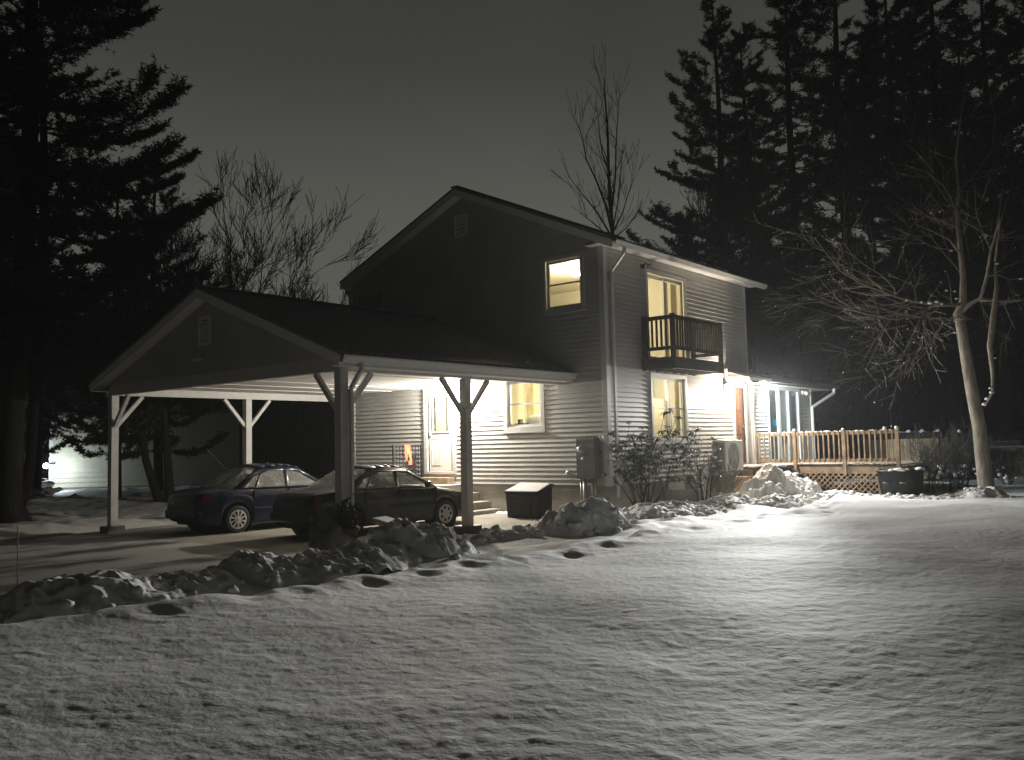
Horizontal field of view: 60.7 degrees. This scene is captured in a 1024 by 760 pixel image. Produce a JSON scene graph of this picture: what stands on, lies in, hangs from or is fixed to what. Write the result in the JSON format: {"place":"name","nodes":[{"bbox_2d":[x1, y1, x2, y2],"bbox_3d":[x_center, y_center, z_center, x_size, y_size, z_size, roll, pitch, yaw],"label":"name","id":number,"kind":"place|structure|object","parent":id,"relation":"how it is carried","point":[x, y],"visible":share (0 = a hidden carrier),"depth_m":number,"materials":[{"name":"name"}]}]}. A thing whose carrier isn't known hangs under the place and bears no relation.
{"place":"outdoors","nodes":[
{"label":"outdoors","id":0,"kind":"place"},
{"bbox_2d":[0,532,295,594],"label":"driveway","id":1,"kind":"structure","parent":0,"point":[44,556],"depth_m":14.74,"materials":[{"name":"grey asphalt"}]},
{"bbox_2d":[308,520,351,549],"bbox_3d":[-2.889,2.501,13.786,0.718,0.577,0.580,-3,-4,20],"label":"boulder","id":2,"kind":"object","parent":1,"relation":"on","point":[325,534],"visible":0.76,"depth_m":13.59,"materials":[{"name":"grey stone"}]},
{"bbox_2d":[0,455,1023,759],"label":"ground","id":3,"kind":"structure","parent":0,"point":[844,627],"depth_m":5.90,"materials":[{"name":"white snow"}]},
{"bbox_2d":[17,525,17,584],"bbox_3d":[-5.252,2.030,9.287,0.012,0.975,0.070,0,-4,-17],"label":"driveway stake","id":4,"kind":"object","parent":3,"relation":"on","point":[17,554],"visible":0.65,"depth_m":9.29,"materials":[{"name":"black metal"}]},
{"bbox_2d":[25,381,58,463],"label":"pine tree","id":5,"kind":"object","parent":3,"relation":"on","point":[44,399],"visible":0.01,"depth_m":40.56,"materials":[{"name":"green plant"}]},
{"bbox_2d":[0,1,90,383],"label":"pine tree","id":6,"kind":"object","parent":3,"relation":"on","point":[5,128],"visible":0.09,"depth_m":33.68,"materials":[{"name":"green plant"}]},
{"bbox_2d":[30,486,62,496],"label":"snow pile","id":7,"kind":"object","parent":3,"relation":"on","point":[49,491],"visible":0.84,"depth_m":34.69,"materials":[{"name":"white snow"}]},
{"bbox_2d":[42,480,54,487],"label":"snow pile","id":8,"kind":"object","parent":3,"relation":"on","point":[46,483],"visible":0.04,"depth_m":37.73,"materials":[{"name":"white snow"}]},
{"bbox_2d":[25,287,76,479],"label":"pine tree","id":9,"kind":"object","parent":3,"relation":"on","point":[46,458],"visible":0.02,"depth_m":52.37,"materials":[{"name":"green plant"}]},
{"bbox_2d":[0,140,106,468],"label":"pine tree","id":10,"kind":"object","parent":3,"relation":"on","point":[48,434],"visible":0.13,"depth_m":36.54,"materials":[{"name":"green plant"}]},
{"bbox_2d":[25,260,107,471],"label":"pine tree","id":11,"kind":"object","parent":3,"relation":"on","point":[46,469],"visible":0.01,"depth_m":55.01,"materials":[{"name":"green plant"}]},
{"bbox_2d":[63,493,86,498],"bbox_3d":[-17.020,4.602,34.036,1.088,0.411,0.793,-5,-5,39],"label":"rock","id":12,"kind":"object","parent":3,"relation":"on","point":[75,496],"visible":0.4,"depth_m":33.82,"materials":[{"name":"grey stone"}]},
{"bbox_2d":[0,0,160,489],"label":"pine tree","id":13,"kind":"object","parent":3,"relation":"on","point":[43,242],"visible":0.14,"depth_m":35.04,"materials":[{"name":"green plant"}]},
{"bbox_2d":[28,154,192,497],"bbox_3d":[-15.349,-2.211,34.266,7.010,13.561,7.561,-1,-4,-1],"label":"pine tree","id":14,"kind":"object","parent":3,"relation":"on","point":[54,343],"visible":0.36,"depth_m":33.13,"materials":[{"name":"green plant"}]},
{"bbox_2d":[0,0,225,523],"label":"pine tree","id":15,"kind":"object","parent":3,"relation":"on","point":[19,298],"visible":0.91,"depth_m":22.33,"materials":[{"name":"green plant"}]},
{"bbox_2d":[0,568,244,623],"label":"snow pile","id":16,"kind":"object","parent":3,"relation":"on","point":[67,594],"visible":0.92,"depth_m":8.41,"materials":[{"name":"white snow"}]},
{"bbox_2d":[119,396,165,501],"bbox_3d":[-12.322,1.870,28.924,1.822,4.571,3.406,0,-5,-22],"label":"young tree","id":17,"kind":"object","parent":3,"relation":"on","point":[140,422],"visible":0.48,"depth_m":28.86,"materials":[{"name":"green plant"}]},
{"bbox_2d":[57,150,233,489],"bbox_3d":[-14.709,-2.442,36.470,7.981,14.315,7.399,-2,-4,9],"label":"pine tree","id":18,"kind":"object","parent":3,"relation":"on","point":[187,277],"visible":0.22,"depth_m":35.91,"materials":[{"name":"green plant"}]},
{"bbox_2d":[42,389,252,490],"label":"neighbour house","id":19,"kind":"structure","parent":3,"relation":"on","point":[70,469],"depth_m":40.54,"materials":[{"name":"white"}]},
{"bbox_2d":[43,463,54,467],"bbox_3d":[-21.031,3.883,39.688,0.234,0.260,0.470,-5,-5,39],"label":"porch lamp","id":20,"kind":"object","parent":19,"relation":"attached to","point":[45,465],"visible":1,"depth_m":39.57,"materials":[{"name":"white"}]},
{"bbox_2d":[139,397,189,502],"bbox_3d":[-11.567,1.523,28.872,1.905,5.160,3.367,0,-4,-19],"label":"young tree","id":21,"kind":"object","parent":3,"relation":"on","point":[168,403],"visible":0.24,"depth_m":28.89,"materials":[{"name":"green plant"}]},
{"bbox_2d":[123,210,218,327],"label":"bare tree","id":22,"kind":"object","parent":3,"relation":"on","point":[160,255],"visible":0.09,"depth_m":48.69,"materials":[{"name":"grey plant"}]},
{"bbox_2d":[149,265,209,412],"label":"pine tree","id":23,"kind":"object","parent":3,"relation":"on","point":[180,273],"visible":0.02,"depth_m":49.39,"materials":[{"name":"green plant"}]},
{"bbox_2d":[87,148,384,412],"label":"bare tree","id":24,"kind":"object","parent":3,"relation":"on","point":[230,284],"visible":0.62,"depth_m":47.09,"materials":[{"name":"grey plant"}]},
{"bbox_2d":[211,400,271,462],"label":"pine tree","id":25,"kind":"object","parent":3,"relation":"on","point":[258,433],"depth_m":52.40,"materials":[{"name":"green plant"}]},
{"bbox_2d":[228,272,324,479],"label":"bare tree","id":26,"kind":"object","parent":3,"relation":"on","point":[271,453],"visible":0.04,"depth_m":49.70,"materials":[{"name":"grey plant"}]},
{"bbox_2d":[241,400,317,473],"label":"pine tree","id":27,"kind":"object","parent":3,"relation":"on","point":[286,429],"visible":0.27,"depth_m":53.82,"materials":[{"name":"green plant"}]},
{"bbox_2d":[204,218,362,479],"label":"bare tree","id":28,"kind":"object","parent":3,"relation":"on","point":[255,425],"visible":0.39,"depth_m":47.42,"materials":[{"name":"grey plant"}]},
{"bbox_2d":[295,401,306,477],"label":"bare tree","id":29,"kind":"object","parent":3,"relation":"on","point":[300,430],"visible":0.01,"depth_m":51.74,"materials":[{"name":"grey plant"}]},
{"bbox_2d":[77,513,539,552],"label":"carport slab","id":30,"kind":"structure","parent":3,"relation":"on","point":[270,535],"depth_m":18.18,"materials":[{"name":"grey concrete"}]},
{"bbox_2d":[165,449,325,533],"bbox_3d":[-5.514,2.463,19.892,1.786,1.854,4.286,-5,-6,42],"label":"parked car","id":31,"kind":"object","parent":30,"relation":"on","point":[244,504],"visible":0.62,"depth_m":18.59,"materials":[{"name":"black paint"}]},
{"bbox_2d":[88,284,576,533],"bbox_3d":[-4.139,0.882,19.818,9.070,5.253,6.715,-5,-5,39],"label":"carport","id":32,"kind":"object","parent":30,"relation":"on","point":[211,342],"visible":0.83,"depth_m":17.64,"materials":[{"name":"white wood"}]},
{"bbox_2d":[326,493,364,540],"bbox_3d":[-2.732,2.252,14.185,0.641,0.932,0.738,-5,-5,39],"label":"shrub","id":33,"kind":"object","parent":30,"relation":"on","point":[346,516],"visible":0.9,"depth_m":14.09,"materials":[{"name":"brown plant"}]},
{"bbox_2d":[270,464,461,536],"bbox_3d":[-2.836,2.475,18.259,1.758,1.445,4.219,-5,-6,43],"label":"parked car","id":34,"kind":"object","parent":30,"relation":"on","point":[300,511],"visible":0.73,"depth_m":17.53,"materials":[{"name":"black paint"}]},
{"bbox_2d":[504,482,552,518],"bbox_3d":[0.373,2.673,19.233,0.940,0.809,0.590,-5,-5,39],"label":"storage bin","id":35,"kind":"object","parent":30,"relation":"on","point":[528,500],"visible":0.91,"depth_m":19.02,"materials":[{"name":"grey plastic"}]},
{"bbox_2d":[282,401,334,473],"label":"pine tree","id":36,"kind":"object","parent":3,"relation":"on","point":[314,466],"visible":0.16,"depth_m":55.76,"materials":[{"name":"green plant"}]},
{"bbox_2d":[207,540,421,588],"bbox_3d":[-2.425,2.292,10.754,1.454,0.601,2.882,-5,-5,39],"label":"snow pile","id":37,"kind":"object","parent":3,"relation":"on","point":[317,566],"visible":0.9,"depth_m":10.30,"materials":[{"name":"white snow"}]},
{"bbox_2d":[316,402,333,475],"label":"bare tree","id":38,"kind":"object","parent":3,"relation":"on","point":[327,441],"depth_m":52.97,"materials":[{"name":"grey plant"}]},
{"bbox_2d":[371,516,393,525],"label":"snow pile","id":39,"kind":"object","parent":3,"relation":"on","point":[380,521],"visible":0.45,"depth_m":14.06,"materials":[{"name":"white snow"}]},
{"bbox_2d":[366,518,479,559],"bbox_3d":[-1.227,2.295,12.200,1.370,0.784,1.989,-5,-5,39],"label":"snow pile","id":40,"kind":"object","parent":3,"relation":"on","point":[436,539],"visible":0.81,"depth_m":11.86,"materials":[{"name":"white snow"}]},
{"bbox_2d":[403,477,501,515],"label":"entry steps","id":41,"kind":"structure","parent":3,"relation":"on","point":[481,507],"depth_m":21.15,"materials":[{"name":"concrete"}]},
{"bbox_2d":[392,444,422,484],"bbox_3d":[-2.639,2.138,22.142,0.040,1.000,1.010,-5,-5,39],"label":"metal railing","id":42,"kind":"object","parent":41,"relation":"on","point":[406,463],"visible":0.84,"depth_m":22.20,"materials":[{"name":"black"}]},
{"bbox_2d":[404,445,411,464],"bbox_3d":[-2.624,1.891,22.099,0.052,0.505,0.265,-5,-5,39],"label":"cloth","id":43,"kind":"object","parent":42,"relation":"hanging from","point":[408,451],"visible":1,"depth_m":22.12,"materials":[{"name":"orange fabric"}]},
{"bbox_2d":[464,524,544,543],"bbox_3d":[-0.140,2.775,14.727,1.768,0.680,1.112,0,-5,-23],"label":"snow pile","id":44,"kind":"object","parent":3,"relation":"on","point":[495,533],"visible":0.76,"depth_m":14.63,"materials":[{"name":"white snow"}]},
{"bbox_2d":[25,230,1023,477],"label":"woodland","id":45,"kind":"object","parent":3,"relation":"on","point":[841,415],"visible":0.06,"depth_m":58.05,"materials":[{"name":"plant"}]},
{"bbox_2d":[339,185,771,511],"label":"house","id":46,"kind":"structure","parent":3,"relation":"on","point":[614,326],"depth_m":21.25,"materials":[{"name":"white plastic"}]},
{"bbox_2d":[356,287,384,309],"bbox_3d":[-3.871,-1.927,24.134,1.200,1.145,0.160,-5,-5,39],"label":"window","id":47,"kind":"structure","parent":46,"relation":"in","point":[380,290],"depth_m":24.14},
{"bbox_2d":[423,386,456,473],"bbox_3d":[-1.790,1.256,22.288,1.120,2.260,0.200,-5,-5,39],"label":"door","id":48,"kind":"structure","parent":46,"relation":"in","point":[442,411],"depth_m":22.33,"materials":[{"name":"white wood"}]},
{"bbox_2d":[502,382,545,433],"bbox_3d":[0.300,0.578,20.567,1.290,1.335,0.160,-5,-5,39],"label":"window","id":49,"kind":"structure","parent":46,"relation":"in","point":[507,404],"depth_m":20.67,"materials":[{"name":"white plastic"}]},
{"bbox_2d":[542,251,585,315],"bbox_3d":[1.191,-2.189,19.985,1.222,1.327,0.160,-5,-5,39],"label":"window","id":50,"kind":"structure","parent":46,"relation":"in","point":[547,309],"depth_m":20.02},
{"bbox_2d":[564,438,600,500],"bbox_3d":[1.472,2.142,19.252,0.957,1.700,0.310,-5,-5,39],"label":"electric meter","id":51,"kind":"object","parent":46,"relation":"attached to","point":[588,458],"visible":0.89,"depth_m":19.07,"materials":[{"name":"grey metal"}]},
{"bbox_2d":[576,439,594,477],"bbox_3d":[1.601,1.716,19.090,0.480,0.840,0.008,-5,-5,39],"label":"cabinet door","id":52,"kind":"structure","parent":51,"relation":"in","point":[586,467],"depth_m":19.07,"materials":[{"name":"grey metal"}]},
{"bbox_2d":[641,263,650,268],"bbox_3d":[3.108,-2.662,20.457,0.223,0.128,0.289,-5,-5,39],"label":"security lamp","id":53,"kind":"object","parent":46,"relation":"attached to","point":[645,265],"visible":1,"depth_m":20.41,"materials":[{"name":"black metal"}]},
{"bbox_2d":[644,268,688,357],"bbox_3d":[3.707,-1.486,21.428,0.260,2.250,2.000,-5,-5,39],"label":"balcony door","id":54,"kind":"structure","parent":46,"relation":"in","point":[663,280],"depth_m":21.75,"materials":[{"name":"white glass"}]},
{"bbox_2d":[649,372,689,444],"bbox_3d":[3.765,0.706,21.222,0.240,1.695,1.840,-5,-5,39],"label":"window","id":55,"kind":"structure","parent":46,"relation":"in","point":[657,407],"depth_m":21.25,"materials":[{"name":"white glass"}]},
{"bbox_2d":[668,481,684,488],"bbox_3d":[3.991,2.619,21.217,0.030,0.320,0.800,-5,-5,39],"label":"basement window","id":56,"kind":"structure","parent":46,"relation":"in","point":[671,485],"depth_m":21.20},
{"bbox_2d":[723,382,730,389],"bbox_3d":[5.772,0.159,23.450,0.195,0.210,0.146,-5,-5,39],"label":"wall lamp","id":57,"kind":"object","parent":46,"relation":"attached to","point":[727,384],"visible":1,"depth_m":23.41,"materials":[{"name":"white metal"}]},
{"bbox_2d":[712,439,743,475],"bbox_3d":[5.592,2.130,22.789,0.538,1.199,1.133,-5,-5,39],"label":"heat pump","id":58,"kind":"object","parent":46,"relation":"attached to","point":[732,449],"visible":0.91,"depth_m":22.46,"materials":[{"name":"paint"}]},
{"bbox_2d":[731,383,749,464],"bbox_3d":[6.280,1.230,24.192,0.145,2.260,0.920,-5,-5,39],"label":"door","id":59,"kind":"structure","parent":46,"relation":"in","point":[737,401],"depth_m":24.32,"materials":[{"name":"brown wood"}]},
{"bbox_2d":[523,495,637,536],"bbox_3d":[1.228,2.553,15.633,1.936,0.967,2.244,-5,-5,39],"label":"snow pile","id":60,"kind":"object","parent":3,"relation":"on","point":[592,515],"visible":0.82,"depth_m":15.26,"materials":[{"name":"white snow"}]},
{"bbox_2d":[550,41,650,234],"bbox_3d":[3.758,-5.974,35.737,4.153,15.719,3.559,-1,-4,0],"label":"bare tree","id":61,"kind":"object","parent":3,"relation":"on","point":[611,202],"visible":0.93,"depth_m":35.95,"materials":[{"name":"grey plant"}]},
{"bbox_2d":[586,408,701,504],"bbox_3d":[2.546,1.737,18.604,2.573,2.241,2.434,-5,-5,39],"label":"rhododendron bush","id":62,"kind":"object","parent":3,"relation":"on","point":[640,464],"visible":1,"depth_m":18.45,"materials":[{"name":"green plant"}]},
{"bbox_2d":[665,487,703,501],"bbox_3d":[4.263,2.826,20.982,0.620,0.460,1.240,-5,-5,39],"label":"window well","id":63,"kind":"object","parent":3,"relation":"on","point":[689,494],"depth_m":20.61,"materials":[{"name":"grey metal"}]},
{"bbox_2d":[621,492,755,519],"bbox_3d":[3.927,2.885,19.009,2.031,0.700,5.852,-5,-5,39],"label":"snow pile","id":64,"kind":"object","parent":3,"relation":"on","point":[725,502],"visible":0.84,"depth_m":17.88,"materials":[{"name":"white snow"}]},
{"bbox_2d":[680,437,723,501],"bbox_3d":[4.561,2.141,20.732,1.146,1.586,1.127,-5,-5,39],"label":"evergreen shrub","id":65,"kind":"object","parent":3,"relation":"on","point":[698,472],"visible":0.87,"depth_m":20.60,"materials":[{"name":"green plant"}]},
{"bbox_2d":[667,208,766,385],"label":"pine tree","id":66,"kind":"object","parent":3,"relation":"on","point":[684,224],"visible":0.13,"depth_m":40.09,"materials":[{"name":"green plant"}]},
{"bbox_2d":[626,0,808,308],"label":"pine tree","id":67,"kind":"object","parent":3,"relation":"on","point":[690,88],"visible":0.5,"depth_m":46.23,"materials":[{"name":"green plant"}]},
{"bbox_2d":[695,460,742,497],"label":"twiggy shrub","id":68,"kind":"object","parent":3,"relation":"on","point":[724,481],"visible":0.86,"depth_m":20.90,"materials":[{"name":"brown plant"}]},
{"bbox_2d":[679,139,790,381],"bbox_3d":[9.602,-2.830,37.430,3.591,14.566,4.765,0,-5,-23],"label":"bare tree","id":69,"kind":"object","parent":3,"relation":"on","point":[754,255],"visible":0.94,"depth_m":37.36,"materials":[{"name":"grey plant"}]},
{"bbox_2d":[681,22,835,380],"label":"pine tree","id":70,"kind":"object","parent":3,"relation":"on","point":[739,94],"visible":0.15,"depth_m":55.72,"materials":[{"name":"green plant"}]},
{"bbox_2d":[735,463,822,498],"bbox_3d":[6.589,2.625,21.798,2.231,1.126,2.805,-5,-5,39],"label":"snow pile","id":71,"kind":"object","parent":3,"relation":"on","point":[768,479],"visible":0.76,"depth_m":21.28,"materials":[{"name":"white snow"}]},
{"bbox_2d":[742,464,828,491],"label":"wooden steps","id":72,"kind":"structure","parent":3,"relation":"on","point":[751,470],"depth_m":23.58,"materials":[{"name":"brown wood"}]},
{"bbox_2d":[748,373,839,480],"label":"sunroom","id":73,"kind":"structure","parent":3,"relation":"on","point":[780,404],"depth_m":26.98,"materials":[{"name":"white wood"}]},
{"bbox_2d":[751,381,811,463],"bbox_3d":[8.200,1.368,26.337,0.082,2.470,4.480,-5,-5,39],"label":"window frame","id":74,"kind":"structure","parent":73,"relation":"in","point":[777,389],"depth_m":26.04,"materials":[{"name":"white wood"}]},
{"bbox_2d":[802,391,810,395],"bbox_3d":[9.208,0.411,27.427,0.244,0.168,0.312,-5,-5,39],"label":"floodlight","id":75,"kind":"object","parent":73,"relation":"attached to","point":[806,393],"visible":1,"depth_m":27.38,"materials":[{"name":"white plastic"}]},
{"bbox_2d":[746,243,848,458],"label":"pine tree","id":76,"kind":"object","parent":3,"relation":"on","point":[787,369],"visible":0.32,"depth_m":49.80,"materials":[{"name":"green plant"}]},
{"bbox_2d":[684,0,915,466],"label":"pine tree","id":77,"kind":"object","parent":3,"relation":"on","point":[796,16],"visible":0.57,"depth_m":42.98,"materials":[{"name":"green plant"}]},
{"bbox_2d":[750,490,852,508],"bbox_3d":[7.012,2.911,20.996,1.548,0.498,4.224,-5,-5,39],"label":"snow pile","id":78,"kind":"object","parent":3,"relation":"on","point":[801,499],"visible":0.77,"depth_m":20.20,"materials":[{"name":"white snow"}]},
{"bbox_2d":[753,428,933,494],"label":"wooden deck","id":79,"kind":"structure","parent":3,"relation":"on","point":[835,466],"depth_m":23.22,"materials":[{"name":"brown wood"}]},
{"bbox_2d":[765,426,898,464],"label":"snow","id":80,"kind":"structure","parent":79,"relation":"on","point":[885,428],"depth_m":22.87,"materials":[{"name":"white snow"}]},
{"bbox_2d":[709,0,994,458],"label":"pine tree","id":81,"kind":"object","parent":3,"relation":"on","point":[841,128],"visible":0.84,"depth_m":40.82,"materials":[{"name":"green plant"}]},
{"bbox_2d":[745,75,1023,487],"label":"bare tree","id":82,"kind":"object","parent":3,"relation":"on","point":[984,473],"visible":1,"depth_m":21.18,"materials":[{"name":"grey plant"}]},
{"bbox_2d":[801,24,978,439],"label":"pine tree","id":83,"kind":"object","parent":3,"relation":"on","point":[883,417],"visible":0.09,"depth_m":52.77,"materials":[{"name":"green plant"}]},
{"bbox_2d":[833,489,962,499],"bbox_3d":[9.504,2.959,21.990,3.706,0.411,1.475,-5,-5,39],"label":"snow pile","id":84,"kind":"object","parent":3,"relation":"on","point":[922,496],"visible":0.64,"depth_m":21.38,"materials":[{"name":"white snow"}]},
{"bbox_2d":[875,467,924,495],"bbox_3d":[9.970,2.617,22.428,1.210,0.786,1.250,-5,-5,39],"label":"stock tub","id":85,"kind":"object","parent":3,"relation":"on","point":[903,481],"visible":0.88,"depth_m":21.98,"materials":[{"name":"black"}]},
{"bbox_2d":[802,0,1023,438],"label":"pine tree","id":86,"kind":"object","parent":3,"relation":"on","point":[906,411],"visible":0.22,"depth_m":46.05,"materials":[{"name":"green plant"}]},
{"bbox_2d":[826,0,1023,463],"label":"pine tree","id":87,"kind":"object","parent":3,"relation":"on","point":[931,76],"visible":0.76,"depth_m":41.96,"materials":[{"name":"green plant"}]},
{"bbox_2d":[834,5,1023,455],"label":"pine tree","id":88,"kind":"object","parent":3,"relation":"on","point":[932,387],"visible":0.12,"depth_m":53.85,"materials":[{"name":"green plant"}]},
{"bbox_2d":[901,427,957,492],"bbox_3d":[11.153,2.155,23.408,1.298,1.946,1.760,-2,-4,10],"label":"dry shrub","id":89,"kind":"object","parent":3,"relation":"on","point":[937,467],"visible":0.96,"depth_m":23.44,"materials":[{"name":"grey plant"}]},
{"bbox_2d":[904,427,974,490],"bbox_3d":[11.922,2.174,24.259,1.962,2.000,1.186,-5,-5,39],"label":"dry shrub","id":90,"kind":"object","parent":3,"relation":"on","point":[952,473],"visible":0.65,"depth_m":23.99,"materials":[{"name":"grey plant"}]},
{"bbox_2d":[880,24,1023,435],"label":"pine tree","id":91,"kind":"object","parent":3,"relation":"on","point":[979,362],"visible":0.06,"depth_m":52.93,"materials":[{"name":"green plant"}]},
{"bbox_2d":[919,412,1000,483],"bbox_3d":[13.684,2.125,26.392,2.002,2.327,2.346,1,-5,-26],"label":"dry shrub","id":92,"kind":"object","parent":3,"relation":"on","point":[960,440],"visible":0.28,"depth_m":26.68,"materials":[{"name":"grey plant"}]},
{"bbox_2d":[898,0,1023,435],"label":"pine tree","id":93,"kind":"object","parent":3,"relation":"on","point":[1006,413],"visible":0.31,"depth_m":45.01,"materials":[{"name":"green plant"}]},
{"bbox_2d":[904,0,1023,329],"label":"pine tree","id":94,"kind":"object","parent":3,"relation":"on","point":[1011,23],"visible":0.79,"depth_m":40.96,"materials":[{"name":"green plant"}]},
{"bbox_2d":[939,429,1000,487],"bbox_3d":[12.580,2.205,24.434,1.383,1.931,1.543,1,-5,-32],"label":"dry shrub","id":95,"kind":"object","parent":3,"relation":"on","point":[966,478],"visible":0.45,"depth_m":24.38,"materials":[{"name":"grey plant"}]},
{"bbox_2d":[934,46,1023,394],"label":"pine tree","id":96,"kind":"object","parent":3,"relation":"on","point":[1012,58],"visible":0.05,"depth_m":56.25,"materials":[{"name":"green plant"}]},
{"bbox_2d":[953,486,1015,497],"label":"snow pile","id":97,"kind":"object","parent":3,"relation":"on","point":[982,492],"visible":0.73,"depth_m":20.89,"materials":[{"name":"white snow"}]},
{"bbox_2d":[988,433,1023,461],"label":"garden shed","id":98,"kind":"structure","parent":3,"relation":"on","point":[1017,439],"depth_m":44.09,"materials":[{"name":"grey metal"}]},
{"bbox_2d":[991,449,1023,484],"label":"dry shrub","id":99,"kind":"object","parent":3,"relation":"on","point":[1000,471],"visible":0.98,"depth_m":25.99,"materials":[{"name":"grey plant"}]},
{"bbox_2d":[0,0,1023,327],"label":"sky","id":100,"kind":"structure","parent":0,"point":[402,103],"materials":[{"name":"grey"}]},
{"bbox_2d":[720,476,750,492],"bbox_3d":[5.959,2.857,23.214,0.405,0.568,1.100,-5,-5,39],"label":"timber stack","id":101,"kind":"object","parent":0,"point":[743,479],"visible":0.27,"depth_m":22.89,"materials":[{"name":"brown wood"}]},
{"bbox_2d":[865,429,940,479],"bbox_3d":[13.313,2.550,29.854,1.865,1.692,1.825,-1,-4,0],"label":"bush","id":102,"kind":"object","parent":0,"point":[904,452],"visible":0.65,"depth_m":29.03,"materials":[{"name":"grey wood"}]},
{"bbox_2d":[969,445,1023,475],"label":"fence","id":103,"kind":"object","parent":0,"point":[1003,452],"visible":0.28,"depth_m":32.09,"materials":[{"name":"brown wood"}]}
]}

